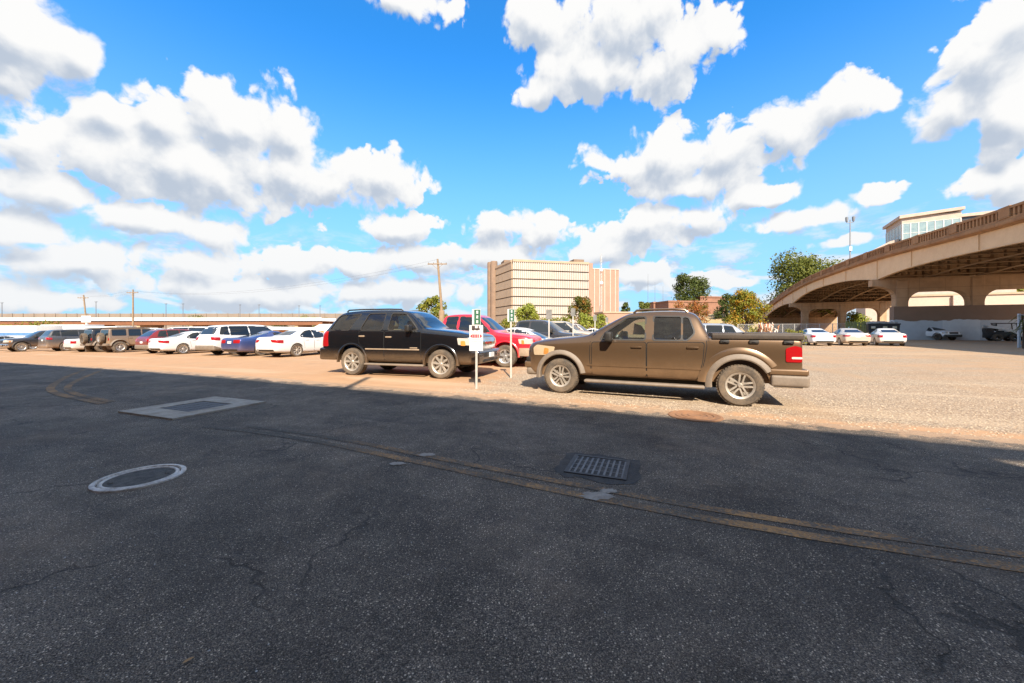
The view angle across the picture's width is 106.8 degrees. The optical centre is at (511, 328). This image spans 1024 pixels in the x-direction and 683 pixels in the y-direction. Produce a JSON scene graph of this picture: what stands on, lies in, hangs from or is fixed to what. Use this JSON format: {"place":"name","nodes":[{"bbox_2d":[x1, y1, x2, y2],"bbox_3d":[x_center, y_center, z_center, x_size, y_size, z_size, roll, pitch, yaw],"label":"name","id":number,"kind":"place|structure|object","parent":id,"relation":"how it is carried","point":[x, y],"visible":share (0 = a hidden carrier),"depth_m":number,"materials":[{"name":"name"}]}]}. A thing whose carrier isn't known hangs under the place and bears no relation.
{"place":"outdoors","nodes":[
{"label":"outdoors","id":0,"kind":"place"},
{"bbox_2d":[0,336,37,348],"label":"sedan","id":1,"kind":"object","parent":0,"point":[7,337],"visible":0.23,"depth_m":37.79,"materials":[{"name":"silver metal"}]},
{"bbox_2d":[0,361,1023,682],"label":"road","id":2,"kind":"structure","parent":0,"point":[338,565],"depth_m":2.44,"materials":[{"name":"grey asphalt"}]},
{"bbox_2d":[88,464,186,492],"bbox_3d":[-3.484,1.396,3.563,0.656,0.038,0.656,0,0,0],"label":"manhole cover","id":3,"kind":"object","parent":2,"relation":"on","point":[137,478],"visible":0.95,"depth_m":3.53,"materials":[{"name":"metal"}]},
{"bbox_2d":[118,396,265,419],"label":"utility slab","id":4,"kind":"structure","parent":2,"relation":"on","point":[184,409],"depth_m":6.63,"materials":[{"name":"concrete"}]},
{"bbox_2d":[389,462,405,464],"bbox_3d":[-1.180,1.387,3.925,0.176,0.003,0.106,0,0,0],"label":"cement splash","id":5,"kind":"object","parent":2,"relation":"on","point":[396,463],"visible":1,"depth_m":3.92,"materials":[{"name":"grey concrete"}]},
{"bbox_2d":[417,453,434,455],"bbox_3d":[-0.950,1.387,4.204,0.209,0.003,0.124,0,0,0],"label":"cement splash","id":6,"kind":"object","parent":2,"relation":"on","point":[426,454],"visible":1,"depth_m":4.20,"materials":[{"name":"grey concrete"}]},
{"bbox_2d":[16,410,1023,675],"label":"road grit","id":7,"kind":"object","parent":2,"relation":"on","point":[408,574],"visible":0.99,"depth_m":2.36,"materials":[{"name":"grey gravel"}]},
{"bbox_2d":[46,370,1023,571],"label":"road markings","id":8,"kind":"object","parent":2,"relation":"on","point":[992,563],"visible":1,"depth_m":2.91,"materials":[{"name":"yellow paint"}]},
{"bbox_2d":[579,491,613,499],"bbox_3d":[0.701,1.387,3.164,0.305,0.003,0.178,0,0,0],"label":"cement splash","id":9,"kind":"object","parent":2,"relation":"on","point":[596,495],"visible":1,"depth_m":3.17,"materials":[{"name":"grey concrete"}]},
{"bbox_2d":[553,452,640,483],"bbox_3d":[0.874,1.407,3.840,0.834,0.045,0.810,0,0,21],"label":"storm drain","id":10,"kind":"object","parent":2,"relation":"on","point":[600,468],"visible":1,"depth_m":3.79,"materials":[{"name":"metal"}]},
{"bbox_2d":[600,488,616,492],"bbox_3d":[0.827,1.387,3.262,0.166,0.003,0.098,0,0,0],"label":"cement splash","id":11,"kind":"object","parent":2,"relation":"on","point":[609,490],"visible":1,"depth_m":3.26,"materials":[{"name":"grey concrete"}]},
{"bbox_2d":[668,410,723,421],"bbox_3d":[2.928,1.395,6.080,0.800,0.037,0.800,0,0,0],"label":"manhole cover","id":12,"kind":"object","parent":2,"relation":"on","point":[693,416],"visible":0.98,"depth_m":6.01,"materials":[{"name":"metal"}]},
{"bbox_2d":[0,334,1023,438],"bbox_3d":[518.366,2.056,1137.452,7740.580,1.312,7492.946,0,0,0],"label":"ground","id":13,"kind":"structure","parent":0,"point":[934,364],"depth_m":10.13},
{"bbox_2d":[0,330,46,351],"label":"sedan","id":14,"kind":"object","parent":13,"relation":"on","point":[25,343],"visible":0.42,"depth_m":33.73,"materials":[{"name":"grey paint"}]},
{"bbox_2d":[0,325,62,337],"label":"box truck","id":15,"kind":"object","parent":13,"relation":"on","point":[19,331],"visible":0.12,"depth_m":46.63,"materials":[{"name":"white paint"}]},
{"bbox_2d":[14,318,63,324],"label":"tree","id":16,"kind":"object","parent":13,"relation":"on","point":[47,323],"visible":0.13,"depth_m":128.21,"materials":[{"name":"green plant"}]},
{"bbox_2d":[37,329,85,350],"bbox_3d":[-39.216,0.974,34.873,2.420,1.921,5.160,-1,0,25],"label":"sport utility vehicle","id":17,"kind":"object","parent":13,"relation":"on","point":[53,339],"visible":0.38,"depth_m":32.86,"materials":[{"name":"grey paint"}]},
{"bbox_2d":[41,325,103,328],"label":"box truck","id":18,"kind":"object","parent":13,"relation":"on","point":[67,326],"visible":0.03,"depth_m":50.70,"materials":[{"name":"white paint"}]},
{"bbox_2d":[80,295,86,324],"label":"utility pole","id":19,"kind":"object","parent":13,"relation":"on","point":[84,298],"visible":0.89,"depth_m":107.87,"materials":[{"name":"brown wood"}]},
{"bbox_2d":[81,316,90,324],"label":"notice board","id":20,"kind":"object","parent":13,"relation":"on","point":[85,318],"visible":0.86,"depth_m":59.83,"materials":[{"name":"white metal"}]},
{"bbox_2d":[63,338,136,351],"bbox_3d":[-34.185,1.111,32.152,2.200,1.469,4.721,-1,0,25],"label":"sedan","id":21,"kind":"object","parent":13,"relation":"on","point":[71,343],"visible":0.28,"depth_m":30.03,"materials":[{"name":"white paint"}]},
{"bbox_2d":[72,326,131,328],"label":"box truck","id":22,"kind":"object","parent":13,"relation":"on","point":[78,327],"visible":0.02,"depth_m":48.72,"materials":[{"name":"white paint"}]},
{"bbox_2d":[79,328,142,351],"bbox_3d":[-32.356,0.869,31.437,2.080,1.890,4.550,-1,0,25],"label":"off roader","id":23,"kind":"object","parent":13,"relation":"on","point":[87,338],"visible":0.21,"depth_m":29.52,"materials":[{"name":"grey paint"}]},
{"bbox_2d":[96,327,151,352],"bbox_3d":[-29.335,0.816,29.837,2.080,1.890,4.550,-1,0,25],"label":"off roader","id":24,"kind":"object","parent":13,"relation":"on","point":[116,339],"visible":0.55,"depth_m":28.31,"materials":[{"name":"brown paint"}]},
{"bbox_2d":[101,330,107,335],"bbox_3d":[-30.134,0.280,28.106,1.194,0.420,0.061,-1,0,25],"label":"rear window","id":25,"kind":"structure","parent":24,"relation":"in","point":[105,332],"depth_m":28.04,"materials":[{"name":"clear glass"}]},
{"bbox_2d":[111,329,125,335],"bbox_3d":[-29.257,0.252,28.280,0.104,0.495,0.806,-1,0,25],"label":"window","id":26,"kind":"structure","parent":24,"relation":"in","point":[115,332],"depth_m":28.27,"materials":[{"name":"black glass"}]},
{"bbox_2d":[128,336,138,344],"bbox_3d":[-28.815,0.867,29.061,0.069,0.624,0.810,-1,0,25],"label":"door","id":27,"kind":"structure","parent":24,"relation":"in","point":[132,339],"depth_m":28.91,"materials":[{"name":"brown paint"}]},
{"bbox_2d":[128,329,140,335],"bbox_3d":[-28.886,0.260,29.099,0.114,0.536,0.736,-1,0,25],"label":"window","id":28,"kind":"structure","parent":24,"relation":"in","point":[132,332],"depth_m":29.08,"materials":[{"name":"black glass"}]},
{"bbox_2d":[126,289,137,326],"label":"utility pole","id":29,"kind":"object","parent":13,"relation":"on","point":[132,292],"visible":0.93,"depth_m":99.84,"materials":[{"name":"brown wood"}]},
{"bbox_2d":[135,329,196,352],"bbox_3d":[-24.145,0.830,27.781,2.260,1.681,4.630,-1,0,25],"label":"crossover","id":30,"kind":"object","parent":13,"relation":"on","point":[141,341],"visible":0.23,"depth_m":26.01,"materials":[{"name":"red paint"}]},
{"bbox_2d":[139,331,154,336],"bbox_3d":[-24.941,0.329,26.052,1.307,0.360,0.468,-1,0,25],"label":"rear window","id":31,"kind":"structure","parent":30,"relation":"in","point":[148,333],"depth_m":26.03,"materials":[{"name":"blue glass"}]},
{"bbox_2d":[158,330,166,336],"bbox_3d":[-24.078,0.325,26.128,0.259,0.449,0.548,-1,0,25],"label":"window","id":32,"kind":"structure","parent":30,"relation":"in","point":[161,333],"depth_m":26.14,"materials":[{"name":"black glass"}]},
{"bbox_2d":[167,330,178,335],"bbox_3d":[-23.810,0.325,26.706,0.267,0.499,0.709,-1,0,25],"label":"window","id":33,"kind":"structure","parent":30,"relation":"in","point":[170,332],"depth_m":26.67,"materials":[{"name":"black glass"}]},
{"bbox_2d":[0,318,336,328],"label":"viaduct","id":34,"kind":"object","parent":13,"relation":"on","point":[202,322],"visible":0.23,"depth_m":150.20,"materials":[{"name":"concrete"}]},
{"bbox_2d":[0,313,341,328],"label":"noise wall","id":35,"kind":"structure","parent":13,"relation":"on","point":[162,315],"depth_m":230.00,"materials":[{"name":"white concrete"}]},
{"bbox_2d":[148,331,200,353],"bbox_3d":[-21.561,0.885,26.151,2.220,1.479,4.851,-1,0,25],"label":"sedan","id":36,"kind":"object","parent":13,"relation":"on","point":[183,343],"visible":0.49,"depth_m":24.43,"materials":[{"name":"white paint"}]},
{"bbox_2d":[167,327,205,331],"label":"van","id":37,"kind":"object","parent":13,"relation":"on","point":[200,329],"visible":0.04,"depth_m":41.22,"materials":[{"name":"white paint"}]},
{"bbox_2d":[195,325,272,354],"bbox_3d":[-16.718,0.630,24.297,2.380,1.821,5.230,-1,0,25],"label":"sport utility vehicle","id":38,"kind":"object","parent":13,"relation":"on","point":[209,338],"visible":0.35,"depth_m":22.25,"materials":[{"name":"white paint"}]},
{"bbox_2d":[221,331,306,355],"bbox_3d":[-14.304,0.798,22.686,2.280,1.399,4.741,-1,0,25],"label":"coupe","id":39,"kind":"object","parent":13,"relation":"on","point":[243,345],"visible":0.31,"depth_m":20.70,"materials":[{"name":"blue paint"}]},
{"bbox_2d":[269,317,288,326],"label":"building","id":40,"kind":"structure","parent":13,"relation":"on","point":[279,325],"depth_m":189.01,"materials":[{"name":"white"}]},
{"bbox_2d":[255,328,323,356],"bbox_3d":[-11.528,0.710,21.451,2.220,1.479,4.851,-1,0,25],"label":"sedan","id":41,"kind":"object","parent":13,"relation":"on","point":[295,342],"visible":0.7,"depth_m":19.91,"materials":[{"name":"white paint"}]},
{"bbox_2d":[268,327,312,332],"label":"storage shed","id":42,"kind":"structure","parent":13,"relation":"on","point":[282,329],"depth_m":57.44,"materials":[{"name":"metal"}]},
{"bbox_2d":[313,324,331,332],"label":"storage shed","id":43,"kind":"structure","parent":13,"relation":"on","point":[322,328],"depth_m":55.97,"materials":[{"name":"white paint"}]},
{"bbox_2d":[320,308,499,378],"bbox_3d":[-3.163,0.389,12.027,5.402,2.033,2.444,0,0,17],"label":"sport utility vehicle","id":44,"kind":"object","parent":13,"relation":"on","point":[356,342],"visible":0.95,"depth_m":11.25,"materials":[{"name":"black paint"}]},
{"bbox_2d":[416,295,447,318],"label":"tree","id":45,"kind":"object","parent":13,"relation":"on","point":[428,302],"visible":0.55,"depth_m":61.62,"materials":[{"name":"green plant"}]},
{"bbox_2d":[428,259,446,321],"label":"utility pole","id":46,"kind":"object","parent":13,"relation":"on","point":[441,314],"visible":0.87,"depth_m":59.81,"materials":[{"name":"brown wood"}]},
{"bbox_2d":[91,261,439,296],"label":"power lines","id":47,"kind":"object","parent":46,"relation":"attached to","point":[305,286],"visible":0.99,"depth_m":70.84,"materials":[{"name":"black metal"}]},
{"bbox_2d":[469,309,482,388],"bbox_3d":[-0.834,0.490,8.861,0.320,1.920,0.040,0,0,3],"label":"sign post","id":48,"kind":"object","parent":13,"relation":"on","point":[476,336],"visible":0.99,"depth_m":8.85,"materials":[{"name":"metal"}]},
{"bbox_2d":[443,314,541,367],"bbox_3d":[-1.762,0.407,15.313,5.977,1.997,2.448,0,0,18],"label":"pickup truck","id":49,"kind":"object","parent":13,"relation":"on","point":[522,343],"visible":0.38,"depth_m":13.95,"materials":[{"name":"red paint"}]},
{"bbox_2d":[500,318,515,328],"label":"bush","id":50,"kind":"object","parent":13,"relation":"on","point":[505,323],"visible":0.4,"depth_m":79.49,"materials":[{"name":"green plant"}]},
{"bbox_2d":[507,309,513,377],"bbox_3d":[-0.029,0.435,10.851,0.200,2.030,0.040,0,0,3],"label":"sign post","id":51,"kind":"object","parent":13,"relation":"on","point":[510,315],"visible":0.96,"depth_m":10.84,"materials":[{"name":"metal"}]},
{"bbox_2d":[490,327,550,361],"bbox_3d":[0.602,0.666,16.436,4.851,1.479,2.220,0,0,22],"label":"sedan","id":52,"kind":"object","parent":13,"relation":"on","point":[526,331],"visible":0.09,"depth_m":15.95,"materials":[{"name":"white paint"}]},
{"bbox_2d":[514,303,539,324],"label":"tree","id":53,"kind":"object","parent":13,"relation":"on","point":[527,309],"visible":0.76,"depth_m":73.93,"materials":[{"name":"green plant"}]},
{"bbox_2d":[546,309,551,338],"bbox_3d":[1.407,0.350,14.448,0.220,2.200,0.032,0,0,3],"label":"sign post","id":54,"kind":"object","parent":13,"relation":"on","point":[548,314],"visible":0.61,"depth_m":14.44,"materials":[{"name":"metal"}]},
{"bbox_2d":[516,320,586,337],"bbox_3d":[1.257,0.461,20.045,5.960,1.888,2.400,0,0,22],"label":"pickup truck","id":55,"kind":"object","parent":13,"relation":"on","point":[541,326],"visible":0.13,"depth_m":19.11,"materials":[{"name":"grey paint"}]},
{"bbox_2d":[487,259,619,327],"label":"office block","id":56,"kind":"structure","parent":13,"relation":"on","point":[555,287],"depth_m":133.97,"materials":[{"name":"concrete"}]},
{"bbox_2d":[554,315,571,322],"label":"bush","id":57,"kind":"object","parent":13,"relation":"on","point":[563,319],"visible":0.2,"depth_m":79.56,"materials":[{"name":"green plant"}]},
{"bbox_2d":[552,321,592,333],"bbox_3d":[3.105,0.445,24.232,5.160,1.920,2.420,0,0,22],"label":"sport utility vehicle","id":58,"kind":"object","parent":13,"relation":"on","point":[566,326],"visible":0.09,"depth_m":23.29,"materials":[{"name":"beige metal"}]},
{"bbox_2d":[571,308,574,335],"bbox_3d":[2.921,0.225,18.198,0.220,2.450,0.032,0,0,3],"label":"sign post","id":59,"kind":"object","parent":13,"relation":"on","point":[572,312],"visible":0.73,"depth_m":18.19,"materials":[{"name":"metal"}]},
{"bbox_2d":[566,296,592,323],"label":"tree","id":60,"kind":"object","parent":13,"relation":"on","point":[583,305],"visible":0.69,"depth_m":84.28,"materials":[{"name":"green plant"}]},
{"bbox_2d":[574,324,588,330],"bbox_3d":[4.256,0.495,27.641,5.230,1.820,2.380,0,0,22],"label":"sport utility vehicle","id":61,"kind":"object","parent":13,"relation":"on","point":[582,328],"visible":0.02,"depth_m":26.86,"materials":[{"name":"beige paint"}]},
{"bbox_2d":[577,313,598,328],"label":"bush","id":62,"kind":"object","parent":13,"relation":"on","point":[588,322],"visible":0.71,"depth_m":69.09,"materials":[{"name":"green plant"}]},
{"bbox_2d":[594,314,608,328],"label":"bush","id":63,"kind":"object","parent":13,"relation":"on","point":[600,321],"visible":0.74,"depth_m":75.42,"materials":[{"name":"green plant"}]},
{"bbox_2d":[600,257,602,309],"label":"radio mast","id":64,"kind":"object","parent":13,"relation":"on","point":[601,270],"visible":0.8,"depth_m":117.84,"materials":[{"name":"metal"}]},
{"bbox_2d":[587,328,617,336],"bbox_3d":[7.526,0.671,33.523,4.721,1.469,2.200,0,0,22],"label":"sedan","id":65,"kind":"object","parent":13,"relation":"on","point":[592,329],"visible":0.06,"depth_m":33.02,"materials":[{"name":"white paint"}]},
{"bbox_2d":[594,311,644,333],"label":"shed","id":66,"kind":"structure","parent":13,"relation":"on","point":[632,328],"depth_m":100.17,"materials":[{"name":"beige brick"}]},
{"bbox_2d":[621,302,629,311],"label":"tree","id":67,"kind":"object","parent":13,"relation":"on","point":[624,307],"visible":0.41,"depth_m":124.42,"materials":[{"name":"green plant"}]},
{"bbox_2d":[637,301,650,311],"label":"tree","id":68,"kind":"object","parent":13,"relation":"on","point":[643,305],"visible":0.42,"depth_m":109.03,"materials":[{"name":"green plant"}]},
{"bbox_2d":[649,302,655,308],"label":"brick building","id":69,"kind":"structure","parent":13,"relation":"on","point":[652,305],"depth_m":118.58,"materials":[{"name":"brown brick"}]},
{"bbox_2d":[525,308,809,406],"bbox_3d":[3.025,0.408,8.389,5.316,1.995,2.326,0,0,25],"label":"pickup truck","id":70,"kind":"object","parent":13,"relation":"on","point":[680,348],"visible":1,"depth_m":7.41,"materials":[{"name":"brown paint"}]},
{"bbox_2d":[656,300,724,315],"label":"brick building","id":71,"kind":"structure","parent":13,"relation":"on","point":[713,305],"depth_m":112.38,"materials":[{"name":"brown brick"}]},
{"bbox_2d":[671,272,712,300],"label":"tree","id":72,"kind":"object","parent":13,"relation":"on","point":[694,288],"visible":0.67,"depth_m":118.14,"materials":[{"name":"green plant"}]},
{"bbox_2d":[690,300,710,322],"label":"bush","id":73,"kind":"object","parent":13,"relation":"on","point":[699,307],"visible":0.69,"depth_m":89.23,"materials":[{"name":"orange plant"}]},
{"bbox_2d":[691,296,725,305],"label":"brick building","id":74,"kind":"structure","parent":13,"relation":"on","point":[710,298],"depth_m":117.84,"materials":[{"name":"brown brick"}]},
{"bbox_2d":[702,323,742,333],"bbox_3d":[8.835,0.565,18.490,4.630,1.681,2.260,0,0,23],"label":"sport utility vehicle","id":75,"kind":"object","parent":13,"relation":"on","point":[713,327],"visible":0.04,"depth_m":17.42,"materials":[{"name":"silver metal"}]},
{"bbox_2d":[712,293,734,321],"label":"tree","id":76,"kind":"object","parent":13,"relation":"on","point":[723,301],"visible":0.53,"depth_m":94.92,"materials":[{"name":"green plant"}]},
{"bbox_2d":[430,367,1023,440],"bbox_3d":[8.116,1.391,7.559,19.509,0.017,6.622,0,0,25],"label":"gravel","id":77,"kind":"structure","parent":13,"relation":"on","point":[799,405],"depth_m":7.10,"materials":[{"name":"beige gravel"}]},
{"bbox_2d":[724,288,772,331],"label":"tree","id":78,"kind":"object","parent":13,"relation":"on","point":[742,300],"visible":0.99,"depth_m":82.82,"materials":[{"name":"green plant"}]},
{"bbox_2d":[746,325,759,331],"bbox_3d":[17.465,0.480,27.542,1.316,1.636,0.981,0,0,-45],"label":"bush","id":79,"kind":"object","parent":13,"relation":"on","point":[750,329],"visible":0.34,"depth_m":27.49,"materials":[{"name":"green plant"}]},
{"bbox_2d":[738,324,844,332],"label":"chain link fence","id":80,"kind":"object","parent":13,"relation":"on","point":[832,330],"visible":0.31,"depth_m":61.52,"materials":[{"name":"metal"}]},
{"bbox_2d":[795,329,807,343],"bbox_3d":[22.939,0.659,30.445,1.302,1.308,1.061,0,0,41],"label":"bush","id":81,"kind":"object","parent":13,"relation":"on","point":[801,330],"visible":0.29,"depth_m":30.23,"materials":[{"name":"green plant"}]},
{"bbox_2d":[761,248,844,316],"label":"tree","id":82,"kind":"object","parent":13,"relation":"on","point":[800,269],"visible":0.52,"depth_m":110.25,"materials":[{"name":"green plant"}]},
{"bbox_2d":[794,328,835,345],"bbox_3d":[26.385,0.671,33.443,2.200,1.469,4.721,0,0,18],"label":"sedan","id":83,"kind":"object","parent":13,"relation":"on","point":[816,335],"visible":0.68,"depth_m":31.50,"materials":[{"name":"white paint"}]},
{"bbox_2d":[829,328,870,345],"bbox_3d":[29.406,0.666,33.413,2.220,1.479,4.851,0,0,24],"label":"sedan","id":84,"kind":"object","parent":13,"relation":"on","point":[849,335],"visible":0.79,"depth_m":31.59,"materials":[{"name":"beige paint"}]},
{"bbox_2d":[845,321,865,332],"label":"slat fence","id":85,"kind":"object","parent":13,"relation":"on","point":[854,325],"visible":0.38,"depth_m":48.59,"materials":[{"name":"green metal"}]},
{"bbox_2d":[846,311,871,329],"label":"tree","id":86,"kind":"object","parent":13,"relation":"on","point":[857,317],"visible":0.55,"depth_m":97.24,"materials":[{"name":"green plant"}]},
{"bbox_2d":[865,323,900,333],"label":"dumpster","id":87,"kind":"object","parent":13,"relation":"on","point":[870,328],"visible":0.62,"depth_m":44.42,"materials":[{"name":"black metal"}]},
{"bbox_2d":[866,321,897,323],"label":"rubbish","id":88,"kind":"object","parent":87,"relation":"in","point":[876,322],"visible":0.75,"depth_m":44.77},
{"bbox_2d":[865,328,906,345],"bbox_3d":[32.273,0.671,32.949,2.200,1.469,4.721,0,0,32],"label":"sedan","id":89,"kind":"object","parent":13,"relation":"on","point":[891,336],"visible":0.81,"depth_m":31.33,"materials":[{"name":"white paint"}]},
{"bbox_2d":[758,201,1023,340],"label":"overpass","id":90,"kind":"object","parent":13,"relation":"on","point":[974,262],"visible":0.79,"depth_m":47.90,"materials":[{"name":"concrete"}]},
{"bbox_2d":[845,216,854,258],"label":"street lamp","id":91,"kind":"object","parent":90,"relation":"on","point":[850,222],"visible":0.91,"depth_m":60.30,"materials":[{"name":"grey metal"}]},
{"bbox_2d":[856,206,1016,330],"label":"glass office","id":92,"kind":"structure","parent":13,"relation":"on","point":[900,227],"depth_m":149.93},
{"bbox_2d":[962,215,979,220],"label":"window","id":93,"kind":"structure","parent":92,"relation":"in","point":[969,217],"depth_m":144.83,"materials":[{"name":"grey glass"}]},
{"bbox_2d":[926,327,961,339],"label":"pickup truck","id":94,"kind":"object","parent":13,"relation":"on","point":[937,333],"visible":0.62,"depth_m":47.34,"materials":[{"name":"white paint"}]},
{"bbox_2d":[908,292,1023,305],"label":"retaining wall","id":95,"kind":"structure","parent":13,"relation":"on","point":[1001,298],"depth_m":81.29,"materials":[{"name":"beige concrete"}]},
{"bbox_2d":[981,323,1021,340],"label":"pickup truck","id":96,"kind":"object","parent":13,"relation":"on","point":[989,333],"visible":0.89,"depth_m":43.90,"materials":[{"name":"black metal"}]},
{"bbox_2d":[1007,315,1023,348],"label":"shrub","id":97,"kind":"object","parent":13,"relation":"on","point":[1018,327],"visible":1,"depth_m":27.20,"materials":[{"name":"green plant"}]},
{"bbox_2d":[1017,314,1021,347],"bbox_3d":[39.247,0.125,28.055,2.720,2.550,0.120,0,0,20],"label":"gate frame","id":98,"kind":"object","parent":13,"relation":"on","point":[1019,345],"visible":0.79,"depth_m":28.47,"materials":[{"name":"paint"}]},
{"bbox_2d":[0,0,1023,327],"label":"sky","id":99,"kind":"structure","parent":0,"point":[190,152],"materials":[{"name":"blue"}]},
{"bbox_2d":[634,313,762,330],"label":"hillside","id":100,"kind":"structure","parent":0,"point":[709,317],"depth_m":94.89,"materials":[{"name":"green plant"}]},
{"bbox_2d":[673,300,693,311],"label":"bush","id":101,"kind":"object","parent":100,"relation":"on","point":[689,306],"visible":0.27,"depth_m":91.82,"materials":[{"name":"orange plant"}]},
{"bbox_2d":[757,322,778,331],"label":"ornamental grass","id":102,"kind":"object","parent":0,"point":[761,326],"depth_m":26.84,"materials":[{"name":"plant"}]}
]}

